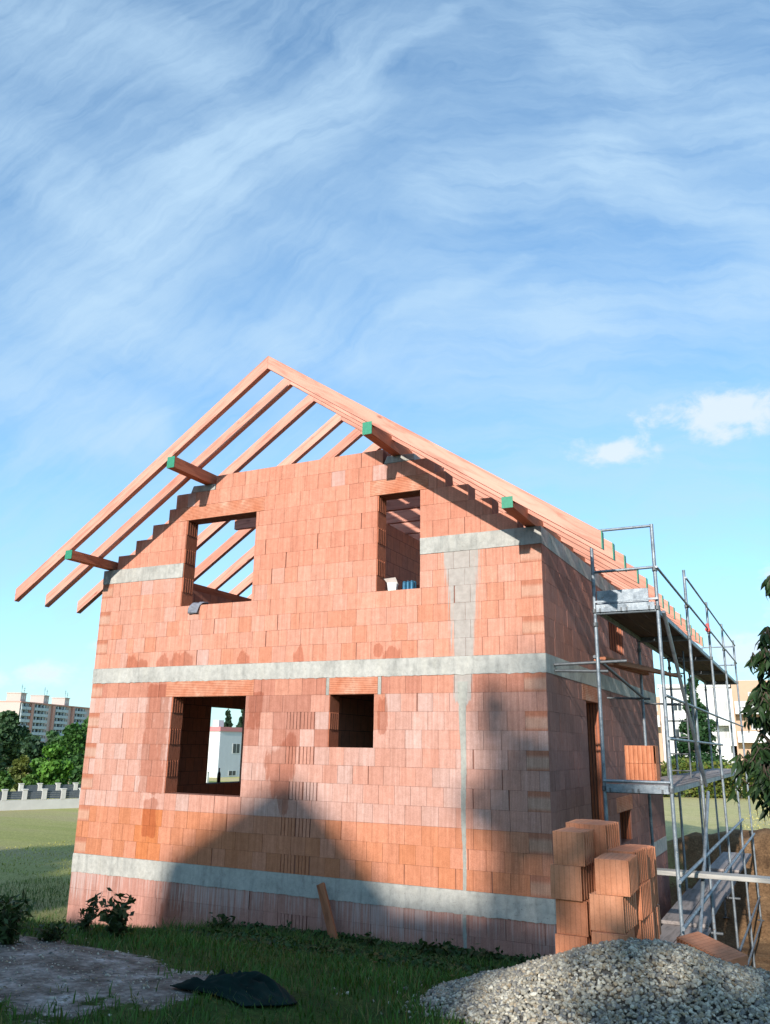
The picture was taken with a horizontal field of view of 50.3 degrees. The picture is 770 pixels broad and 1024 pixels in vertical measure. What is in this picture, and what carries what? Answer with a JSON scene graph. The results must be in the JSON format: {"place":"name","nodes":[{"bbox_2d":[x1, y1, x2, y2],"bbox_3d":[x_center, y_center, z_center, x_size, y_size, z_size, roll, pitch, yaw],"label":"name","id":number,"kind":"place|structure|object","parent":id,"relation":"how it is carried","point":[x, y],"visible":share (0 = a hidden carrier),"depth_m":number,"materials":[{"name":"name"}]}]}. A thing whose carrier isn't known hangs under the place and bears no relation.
{"place":"outdoors","nodes":[
{"label":"outdoors","id":0,"kind":"place"},
{"bbox_2d":[207,720,241,777],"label":"white house","id":1,"kind":"structure","parent":0,"point":[224,753],"depth_m":76.23,"materials":[{"name":"white paint"}]},
{"bbox_2d":[228,770,236,775],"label":"window","id":2,"kind":"structure","parent":1,"relation":"in","point":[230,772],"depth_m":76.74,"materials":[{"name":"white glass"}]},
{"bbox_2d":[232,743,240,753],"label":"window","id":3,"kind":"structure","parent":1,"relation":"in","point":[236,748],"depth_m":77.69,"materials":[{"name":"white glass"}]},
{"bbox_2d":[0,767,769,1023],"bbox_3d":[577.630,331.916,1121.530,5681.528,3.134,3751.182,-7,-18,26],"label":"ground","id":4,"kind":"structure","parent":0,"point":[27,828],"depth_m":7.68,"materials":[{"name":"green plant"}]},
{"bbox_2d":[0,741,3,767],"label":"broadleaf tree","id":5,"kind":"object","parent":4,"relation":"on","point":[1,749],"visible":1,"depth_m":57.54,"materials":[{"name":"green plant"}]},
{"bbox_2d":[0,769,15,791],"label":"bush","id":6,"kind":"object","parent":4,"relation":"on","point":[7,781],"visible":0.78,"depth_m":47.62,"materials":[{"name":"green plant"}]},
{"bbox_2d":[0,710,29,771],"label":"broadleaf tree","id":7,"kind":"object","parent":4,"relation":"on","point":[13,732],"visible":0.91,"depth_m":64.63,"materials":[{"name":"green plant"}]},
{"bbox_2d":[0,889,35,944],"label":"shrub","id":8,"kind":"object","parent":4,"relation":"on","point":[11,916],"visible":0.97,"depth_m":7.34,"materials":[{"name":"green plant"}]},
{"bbox_2d":[7,755,32,790],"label":"tree","id":9,"kind":"object","parent":4,"relation":"on","point":[19,770],"visible":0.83,"depth_m":49.80,"materials":[{"name":"green plant"}]},
{"bbox_2d":[6,733,45,769],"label":"broadleaf tree","id":10,"kind":"object","parent":4,"relation":"on","point":[32,747],"visible":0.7,"depth_m":80.64,"materials":[{"name":"green plant"}]},
{"bbox_2d":[21,774,38,786],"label":"bush","id":11,"kind":"object","parent":4,"relation":"on","point":[31,779],"visible":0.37,"depth_m":47.31,"materials":[{"name":"green plant"}]},
{"bbox_2d":[0,788,80,810],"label":"fence wall","id":12,"kind":"structure","parent":4,"relation":"on","point":[42,798],"depth_m":38.46,"materials":[{"name":"white concrete"}]},
{"bbox_2d":[0,685,89,742],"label":"apartment block","id":13,"kind":"structure","parent":4,"relation":"on","point":[40,715],"depth_m":396.46,"materials":[{"name":"white concrete"}]},
{"bbox_2d":[11,783,80,797],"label":"fence wall","id":14,"kind":"structure","parent":4,"relation":"on","point":[58,786],"depth_m":46.47,"materials":[{"name":"white concrete"}]},
{"bbox_2d":[22,916,76,941],"bbox_3d":[-3.140,3.982,7.689,0.436,0.287,0.436,-7,-18,26],"label":"shrub","id":15,"kind":"object","parent":4,"relation":"on","point":[47,934],"visible":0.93,"depth_m":7.69,"materials":[{"name":"green plant"}]},
{"bbox_2d":[29,744,74,789],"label":"broadleaf tree","id":16,"kind":"object","parent":4,"relation":"on","point":[54,768],"visible":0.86,"depth_m":51.09,"materials":[{"name":"green plant"}]},
{"bbox_2d":[45,730,59,759],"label":"broadleaf tree","id":17,"kind":"object","parent":4,"relation":"on","point":[51,735],"visible":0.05,"depth_m":85.50,"materials":[{"name":"green plant"}]},
{"bbox_2d":[47,722,86,760],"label":"broadleaf tree","id":18,"kind":"object","parent":4,"relation":"on","point":[72,740],"visible":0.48,"depth_m":68.11,"materials":[{"name":"green plant"}]},
{"bbox_2d":[68,755,83,783],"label":"bush","id":19,"kind":"object","parent":4,"relation":"on","point":[77,761],"visible":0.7,"depth_m":58.85,"materials":[{"name":"green plant"}]},
{"bbox_2d":[81,716,88,754],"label":"broadleaf tree","id":20,"kind":"object","parent":4,"relation":"on","point":[84,724],"visible":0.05,"depth_m":76.16,"materials":[{"name":"green plant"}]},
{"bbox_2d":[74,887,111,933],"bbox_3d":[-3.233,4.386,8.952,0.348,0.526,0.371,-7,-18,26],"label":"shrub","id":21,"kind":"object","parent":4,"relation":"on","point":[90,915],"visible":0.88,"depth_m":8.96,"materials":[{"name":"green plant"}]},
{"bbox_2d":[0,934,212,1023],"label":"pebbles","id":22,"kind":"object","parent":4,"relation":"on","point":[105,975],"visible":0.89,"depth_m":6.46,"materials":[{"name":"gravel"}]},
{"bbox_2d":[96,893,135,940],"bbox_3d":[-2.896,4.391,8.784,0.420,0.549,0.728,6,-17,-16],"label":"shrub","id":23,"kind":"object","parent":4,"relation":"on","point":[116,918],"visible":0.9,"depth_m":8.76,"materials":[{"name":"green plant"}]},
{"bbox_2d":[207,912,235,930],"bbox_3d":[-2.274,5.806,11.411,0.405,0.410,0.481,-7,-18,26],"label":"weed","id":24,"kind":"object","parent":4,"relation":"on","point":[224,923],"visible":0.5,"depth_m":11.44,"materials":[{"name":"green plant"}]},
{"bbox_2d":[224,709,233,726],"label":"spruce","id":25,"kind":"object","parent":4,"relation":"on","point":[228,722],"visible":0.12,"depth_m":106.63,"materials":[{"name":"green plant"}]},
{"bbox_2d":[170,969,297,1006],"bbox_3d":[-1.029,3.379,5.831,0.675,0.182,0.823,14,-20,-38],"label":"tarpaulin","id":26,"kind":"object","parent":4,"relation":"on","point":[234,986],"visible":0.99,"depth_m":5.75,"materials":[{"name":"black plastic"}]},
{"bbox_2d":[236,710,242,727],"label":"spruce","id":27,"kind":"object","parent":4,"relation":"on","point":[240,723],"visible":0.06,"depth_m":112.36,"materials":[{"name":"green plant"}]},
{"bbox_2d":[260,920,295,933],"bbox_3d":[-1.446,5.696,11.056,0.489,0.343,0.582,2,-16,-4],"label":"weed","id":28,"kind":"object","parent":4,"relation":"on","point":[285,928],"visible":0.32,"depth_m":11.07,"materials":[{"name":"green plant"}]},
{"bbox_2d":[316,882,337,938],"bbox_3d":[-0.756,5.475,11.048,0.110,0.920,0.056,-28,-39,8],"label":"wooden stake","id":29,"kind":"object","parent":4,"relation":"on","point":[326,909],"visible":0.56,"depth_m":11.09,"materials":[{"name":"brown wood"}]},
{"bbox_2d":[144,921,531,976],"bbox_3d":[-0.900,5.160,9.697,5.126,0.621,3.100,-7,-18,26],"label":"ground cover","id":30,"kind":"object","parent":4,"relation":"on","point":[459,952],"visible":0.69,"depth_m":9.98,"materials":[{"name":"green plant"}]},
{"bbox_2d":[14,356,703,959],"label":"brick house","id":31,"kind":"structure","parent":4,"relation":"on","point":[422,760],"depth_m":12.36,"materials":[{"name":"brick"}]},
{"bbox_2d":[188,602,208,613],"bbox_3d":[-3.130,1.614,13.800,0.260,0.214,0.259,-7,-18,26],"label":"rag","id":32,"kind":"object","parent":31,"relation":"hanging from","point":[193,608],"visible":0.92,"depth_m":13.71,"materials":[{"name":"grey fabric"}]},
{"bbox_2d":[217,768,220,782],"bbox_3d":[-3.430,5.437,16.946,0.074,0.285,0.072,-7,-18,26],"label":"bottle","id":33,"kind":"object","parent":31,"relation":"on","point":[218,776],"visible":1,"depth_m":16.91,"materials":[{"name":"brown glass"}]},
{"bbox_2d":[384,577,397,590],"bbox_3d":[0.080,1.089,12.360,0.235,0.240,0.172,-3,-16,12],"label":"paper carton","id":34,"kind":"object","parent":31,"relation":"on","point":[392,583],"visible":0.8,"depth_m":12.28,"materials":[{"name":"white paper"}]},
{"bbox_2d":[402,580,416,589],"bbox_3d":[0.365,1.107,12.235,0.198,0.145,0.131,-10,-19,33],"label":"bottle pack","id":35,"kind":"object","parent":31,"relation":"on","point":[411,584],"visible":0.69,"depth_m":12.19,"materials":[{"name":"blue plastic"}]},
{"bbox_2d":[356,932,380,948],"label":"weed","id":36,"kind":"object","parent":4,"relation":"on","point":[367,937],"visible":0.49,"depth_m":10.54,"materials":[{"name":"green plant"}]},
{"bbox_2d":[414,938,454,955],"bbox_3d":[0.642,5.511,10.202,0.625,0.377,0.367,-12,-20,37],"label":"weed","id":37,"kind":"object","parent":4,"relation":"on","point":[431,947],"visible":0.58,"depth_m":10.25,"materials":[{"name":"green plant"}]},
{"bbox_2d":[465,943,509,963],"bbox_3d":[1.223,5.389,9.847,0.594,0.363,0.349,-7,-18,26],"label":"weed","id":38,"kind":"object","parent":4,"relation":"on","point":[480,955],"visible":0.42,"depth_m":9.85,"materials":[{"name":"green plant"}]},
{"bbox_2d":[514,953,544,963],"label":"weed","id":39,"kind":"object","parent":4,"relation":"on","point":[521,958],"visible":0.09,"depth_m":9.66,"materials":[{"name":"green plant"}]},
{"bbox_2d":[334,937,769,1023],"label":"gravel heap","id":40,"kind":"object","parent":4,"relation":"on","point":[631,980],"visible":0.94,"depth_m":5.41,"materials":[{"name":"gravel"}]},
{"bbox_2d":[676,931,747,965],"bbox_3d":[2.461,3.395,6.189,0.250,0.235,0.440,6,-5,-30],"label":"clay block","id":41,"kind":"object","parent":40,"relation":"on","point":[704,943],"depth_m":6.17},
{"bbox_2d":[554,524,763,967],"bbox_3d":[5.938,5.522,16.066,1.534,7.513,13.700,-7,-18,26],"label":"scaffolding","id":42,"kind":"object","parent":4,"relation":"on","point":[637,615],"visible":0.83,"depth_m":12.72,"materials":[{"name":"metal"}]},
{"bbox_2d":[594,659,648,674],"bbox_3d":[3.756,2.452,12.918,0.110,0.045,2.500,-9,-19,31],"label":"board","id":43,"kind":"object","parent":42,"relation":"on","point":[630,670],"visible":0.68,"depth_m":13.08,"materials":[{"name":"brown wood"}]},
{"bbox_2d":[600,657,666,671],"bbox_3d":[4.016,2.464,13.129,0.110,0.045,2.700,-11,-20,35],"label":"board","id":44,"kind":"object","parent":42,"relation":"on","point":[609,658],"visible":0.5,"depth_m":12.80,"materials":[{"name":"brown wood"}]},
{"bbox_2d":[625,763,660,780],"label":"clay block","id":45,"kind":"object","parent":42,"relation":"on","point":[641,771],"depth_m":11.81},
{"bbox_2d":[624,745,658,763],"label":"clay block","id":46,"kind":"object","parent":45,"relation":"on","point":[641,754],"depth_m":11.88,"materials":[{"name":"orange brick"}]},
{"bbox_2d":[614,663,682,677],"bbox_3d":[4.292,2.571,13.303,0.110,0.045,2.600,-12,-20,38],"label":"board","id":47,"kind":"object","parent":42,"relation":"on","point":[634,667],"visible":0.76,"depth_m":13.07,"materials":[{"name":"brown wood"}]},
{"bbox_2d":[659,924,679,942],"bbox_3d":[3.862,6.018,11.468,0.330,0.050,2.600,-7,-18,26],"label":"walkway plank","id":48,"kind":"object","parent":42,"relation":"on","point":[670,932],"visible":0.26,"depth_m":11.99,"materials":[{"name":"grey wood"}]},
{"bbox_2d":[661,888,706,924],"bbox_3d":[5.135,6.698,13.984,0.330,0.050,3.400,-7,-18,25],"label":"walkway plank","id":49,"kind":"object","parent":42,"relation":"on","point":[690,899],"visible":0.69,"depth_m":13.62,"materials":[{"name":"grey wood"}]},
{"bbox_2d":[674,926,710,943],"bbox_3d":[4.170,5.981,11.318,0.330,0.050,2.600,-7,-18,26],"label":"walkway plank","id":50,"kind":"object","parent":42,"relation":"on","point":[690,929],"visible":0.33,"depth_m":12.15,"materials":[{"name":"grey wood"}]},
{"bbox_2d":[685,890,726,927],"bbox_3d":[5.444,6.661,13.834,0.330,0.050,3.400,-7,-18,25],"label":"walkway plank","id":51,"kind":"object","parent":42,"relation":"on","point":[718,897],"visible":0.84,"depth_m":13.55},
{"bbox_2d":[692,870,722,889],"bbox_3d":[6.606,7.582,16.803,0.330,0.050,3.400,-7,-18,25],"label":"walkway plank","id":52,"kind":"object","parent":42,"relation":"on","point":[697,885],"visible":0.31,"depth_m":16.47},
{"bbox_2d":[705,623,710,631],"bbox_3d":[6.391,2.294,16.253,0.096,0.168,0.100,-7,-18,26],"label":"rail clamp","id":53,"kind":"object","parent":42,"relation":"attached to","point":[708,629],"visible":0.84,"depth_m":16.21,"materials":[{"name":"red plastic"}]},
{"bbox_2d":[657,868,769,883],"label":"plank","id":54,"kind":"object","parent":42,"relation":"on","point":[722,876],"visible":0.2,"depth_m":11.20,"materials":[{"name":"grey wood"}]},
{"bbox_2d":[711,852,736,871],"bbox_3d":[8.124,8.370,19.684,0.330,0.050,3.500,-7,-18,26],"label":"walkway plank","id":55,"kind":"object","parent":42,"relation":"on","point":[720,862],"visible":0.69,"depth_m":19.20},
{"bbox_2d":[714,872,739,898],"bbox_3d":[6.914,7.545,16.654,0.330,0.050,3.400,-7,-18,25],"label":"walkway plank","id":56,"kind":"object","parent":42,"relation":"on","point":[724,885],"visible":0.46,"depth_m":16.14,"materials":[{"name":"grey wood"}]},
{"bbox_2d":[725,853,751,872],"bbox_3d":[8.433,8.332,19.535,0.330,0.050,3.500,-7,-18,26],"label":"walkway plank","id":57,"kind":"object","parent":42,"relation":"on","point":[737,866],"visible":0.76,"depth_m":19.07,"materials":[{"name":"grey wood"}]},
{"bbox_2d":[671,677,735,787],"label":"conifer","id":58,"kind":"object","parent":4,"relation":"on","point":[682,747],"visible":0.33,"depth_m":58.45,"materials":[{"name":"green plant"}]},
{"bbox_2d":[661,755,761,799],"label":"hedge","id":59,"kind":"object","parent":4,"relation":"on","point":[684,765],"visible":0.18,"depth_m":52.60,"materials":[{"name":"green plant"}]},
{"bbox_2d":[726,575,769,820],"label":"fruit tree","id":60,"kind":"object","parent":4,"relation":"on","point":[755,763],"visible":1,"depth_m":4.98,"materials":[{"name":"green plant"}]},
{"bbox_2d":[0,798,769,1023],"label":"grass","id":61,"kind":"structure","parent":0,"point":[186,942],"depth_m":7.53,"materials":[{"name":"green plant"}]},
{"bbox_2d":[0,0,769,726],"label":"sky","id":62,"kind":"structure","parent":0,"point":[530,239],"materials":[{"name":"blue"}]},
{"bbox_2d":[656,905,660,934],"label":"clay block","id":63,"kind":"object","parent":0,"point":[658,906],"depth_m":7.45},
{"bbox_2d":[654,875,658,904],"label":"clay block","id":64,"kind":"object","parent":63,"relation":"on","point":[656,890],"depth_m":7.53,"materials":[{"name":"orange brick"}]},
{"bbox_2d":[653,846,656,875],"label":"clay block","id":65,"kind":"object","parent":64,"relation":"on","point":[655,860],"depth_m":7.58,"materials":[{"name":"orange brick"}]},
{"bbox_2d":[656,680,769,764],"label":"block of flats","id":66,"kind":"structure","parent":0,"point":[746,687],"depth_m":75.63,"materials":[{"name":"beige paint"}]},
{"bbox_2d":[673,702,682,711],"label":"window","id":67,"kind":"structure","parent":66,"relation":"in","point":[676,708],"depth_m":77.23,"materials":[{"name":"white glass"}]},
{"bbox_2d":[675,728,684,736],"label":"window","id":68,"kind":"structure","parent":66,"relation":"in","point":[678,734],"depth_m":76.66,"materials":[{"name":"white glass"}]},
{"bbox_2d":[716,700,726,712],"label":"window","id":69,"kind":"structure","parent":66,"relation":"in","point":[721,704],"depth_m":75.93,"materials":[{"name":"white"}]},
{"bbox_2d":[722,727,729,738],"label":"window","id":70,"kind":"structure","parent":66,"relation":"in","point":[726,735],"depth_m":75.25,"materials":[{"name":"white glass"}]},
{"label":"clay block","id":71,"kind":"object","parent":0,"visible":0},
{"bbox_2d":[555,933,591,953],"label":"clay block","id":72,"kind":"object","parent":71,"relation":"on","point":[564,942],"depth_m":6.26,"materials":[{"name":"orange brick"}]},
{"bbox_2d":[555,899,592,936],"bbox_3d":[1.543,3.170,6.487,0.248,0.246,0.440,-8,-18,28],"label":"clay block","id":73,"kind":"object","parent":72,"relation":"on","point":[572,917],"depth_m":6.30,"materials":[{"name":"orange brick"}]},
{"bbox_2d":[550,863,594,901],"bbox_3d":[1.514,2.926,6.540,0.248,0.246,0.440,-8,-18,30],"label":"clay block","id":74,"kind":"object","parent":73,"relation":"on","point":[573,883],"depth_m":6.37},
{"bbox_2d":[552,827,594,866],"bbox_3d":[1.536,2.687,6.603,0.248,0.246,0.440,-7,-18,26],"label":"clay block","id":75,"kind":"object","parent":74,"relation":"on","point":[573,846],"depth_m":6.43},
{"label":"clay block","id":76,"kind":"object","parent":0,"visible":0},
{"bbox_2d":[566,819,603,826],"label":"clay block","id":77,"kind":"object","parent":76,"relation":"on","point":[572,823],"depth_m":7.02,"materials":[{"name":"orange brick"}]},
{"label":"clay block","id":78,"kind":"object","parent":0,"visible":0},
{"bbox_2d":[591,927,634,944],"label":"clay block","id":79,"kind":"object","parent":78,"relation":"on","point":[598,937],"depth_m":5.95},
{"bbox_2d":[589,891,637,933],"bbox_3d":[1.732,2.999,6.200,0.248,0.246,0.440,-8,-18,28],"label":"clay block","id":80,"kind":"object","parent":79,"relation":"on","point":[613,914],"depth_m":6.03,"materials":[{"name":"orange brick"}]},
{"bbox_2d":[594,852,638,896],"bbox_3d":[1.770,2.759,6.258,0.248,0.246,0.440,-6,-17,24],"label":"clay block","id":81,"kind":"object","parent":80,"relation":"on","point":[616,874],"depth_m":6.08,"materials":[{"name":"orange brick"}]},
{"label":"clay block","id":82,"kind":"object","parent":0,"visible":0},
{"bbox_2d":[593,857,595,890],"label":"clay block","id":83,"kind":"object","parent":82,"relation":"on","point":[594,876],"depth_m":6.56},
{"bbox_2d":[576,820,619,856],"bbox_3d":[1.788,2.727,6.858,0.248,0.246,0.440,-8,-18,29],"label":"clay block","id":84,"kind":"object","parent":83,"relation":"on","point":[606,835],"depth_m":6.71,"materials":[{"name":"orange brick"}]},
{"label":"clay block","id":85,"kind":"object","parent":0,"visible":0},
{"bbox_2d":[634,912,654,939],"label":"clay block","id":86,"kind":"object","parent":85,"relation":"on","point":[644,929],"depth_m":6.47,"materials":[{"name":"orange brick"}]},
{"bbox_2d":[636,879,652,920],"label":"clay block","id":87,"kind":"object","parent":86,"relation":"on","point":[644,901],"depth_m":6.49,"materials":[{"name":"orange brick"}]},
{"bbox_2d":[603,845,648,884],"bbox_3d":[1.972,2.874,6.689,0.248,0.246,0.440,-8,-18,29],"label":"clay block","id":88,"kind":"object","parent":87,"relation":"on","point":[640,852],"depth_m":6.64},
{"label":"clay block","id":89,"kind":"object","parent":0,"visible":0},
{"bbox_2d":[652,907,659,938],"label":"clay block","id":90,"kind":"object","parent":89,"relation":"on","point":[656,923],"depth_m":7.03,"materials":[{"name":"orange brick"}]},
{"bbox_2d":[650,877,655,908],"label":"clay block","id":91,"kind":"object","parent":90,"relation":"on","point":[653,893],"depth_m":7.10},
{"bbox_2d":[624,844,654,878],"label":"clay block","id":92,"kind":"object","parent":91,"relation":"on","point":[650,860],"depth_m":7.12,"materials":[{"name":"orange brick"}]}
]}

